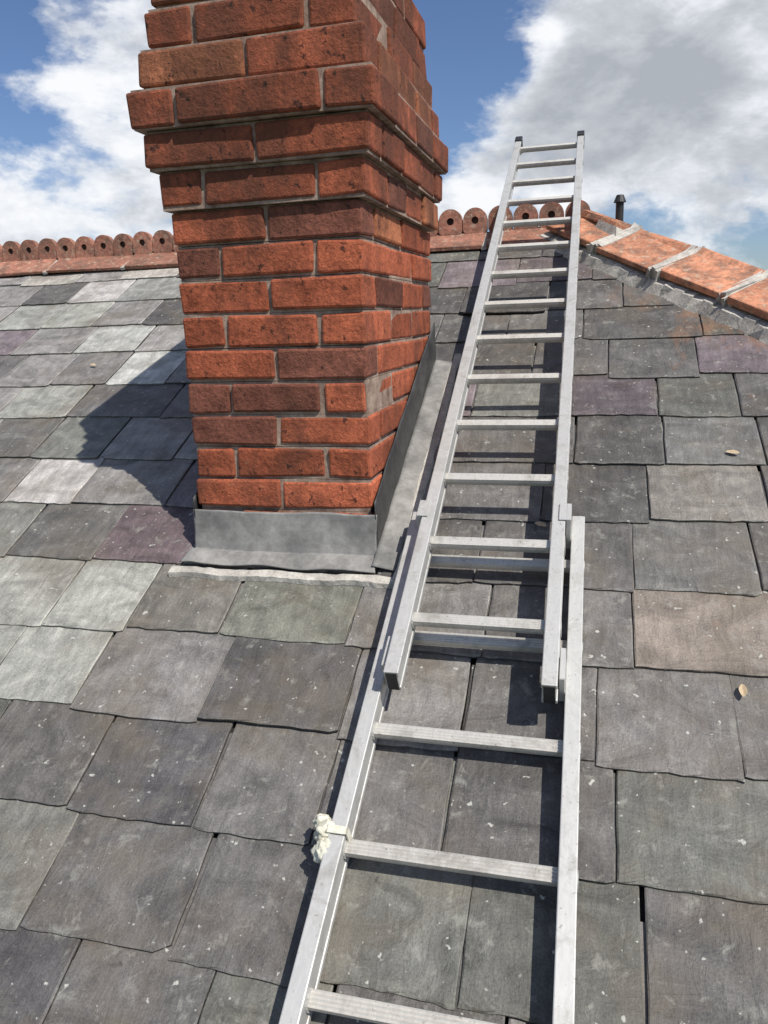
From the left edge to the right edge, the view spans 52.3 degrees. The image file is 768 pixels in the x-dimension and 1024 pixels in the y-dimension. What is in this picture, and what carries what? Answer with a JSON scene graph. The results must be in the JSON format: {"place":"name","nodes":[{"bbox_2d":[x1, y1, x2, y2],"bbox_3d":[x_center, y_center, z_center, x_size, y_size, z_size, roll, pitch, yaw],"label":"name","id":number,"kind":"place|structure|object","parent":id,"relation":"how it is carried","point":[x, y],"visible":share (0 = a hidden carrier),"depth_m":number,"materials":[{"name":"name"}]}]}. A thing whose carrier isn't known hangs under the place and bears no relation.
{"place":"outdoors","nodes":[
{"label":"outdoors","id":0,"kind":"place"},
{"bbox_2d":[0,0,767,269],"label":"sky","id":1,"kind":"structure","parent":0,"point":[669,98],"materials":[{"name":"blue"}]},
{"label":"ground","id":2,"kind":"structure","parent":0,"visible":0},
{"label":"walls","id":3,"kind":"object","parent":2,"relation":"on","visible":0},
{"bbox_2d":[44,260,760,1023],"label":"roof deck","id":4,"kind":"structure","parent":3,"relation":"on","point":[642,908],"depth_m":1.67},
{"bbox_2d":[126,0,461,588],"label":"brick chimney","id":5,"kind":"object","parent":4,"relation":"on","point":[296,155],"visible":0.98,"depth_m":2.00,"materials":[{"name":"red brick"}]},
{"bbox_2d":[0,200,589,276],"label":"terracotta ridge tiles","id":6,"kind":"object","parent":4,"relation":"on","point":[453,232],"visible":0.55,"depth_m":3.93,"materials":[{"name":"orange ceramic"}]},
{"bbox_2d":[0,249,767,1023],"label":"front slates","id":7,"kind":"structure","parent":4,"relation":"on","point":[140,883],"depth_m":1.72,"materials":[{"name":"grey stone"}]},
{"bbox_2d":[279,130,584,1023],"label":"extension ladder","id":8,"kind":"object","parent":7,"relation":"on","point":[305,998],"visible":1,"depth_m":1.69,"materials":[{"name":"metal"}]},
{"bbox_2d":[310,813,352,863],"bbox_3d":[-0.103,0.606,1.439,0.079,0.078,0.089,2,14,15],"label":"cloth rag","id":9,"kind":"object","parent":8,"relation":"attached to","point":[324,825],"visible":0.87,"depth_m":1.43,"materials":[{"name":"white fabric"}]},
{"bbox_2d":[535,522,545,525],"bbox_3d":[0.411,0.031,2.055,0.036,0.008,0.016,6,16,30],"label":"fallen leaf","id":10,"kind":"object","parent":7,"relation":"on","point":[540,524],"visible":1,"depth_m":2.06,"materials":[{"name":"plant"}]},
{"bbox_2d":[726,450,738,452],"bbox_3d":[0.963,-0.167,2.162,0.035,0.008,0.018,2,14,15],"label":"fallen leaf","id":11,"kind":"object","parent":7,"relation":"on","point":[732,451],"visible":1,"depth_m":2.16,"materials":[{"name":"beige plant"}]},
{"bbox_2d":[739,684,747,696],"bbox_3d":[0.731,0.363,1.595,0.017,0.013,0.033,2,14,15],"label":"fallen leaf","id":12,"kind":"object","parent":7,"relation":"on","point":[743,690],"visible":1,"depth_m":1.59,"materials":[{"name":"beige plant"}]},
{"bbox_2d":[539,209,767,344],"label":"terracotta hip tiles","id":13,"kind":"object","parent":4,"relation":"on","point":[718,287],"visible":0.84,"depth_m":2.92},
{"bbox_2d":[614,194,625,220],"bbox_3d":[1.026,-1.303,3.409,0.054,0.145,0.054,2,14,15],"label":"roof vent cap","id":14,"kind":"object","parent":13,"relation":"on","point":[620,200],"visible":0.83,"depth_m":3.39,"materials":[{"name":"black plastic"}]}
]}

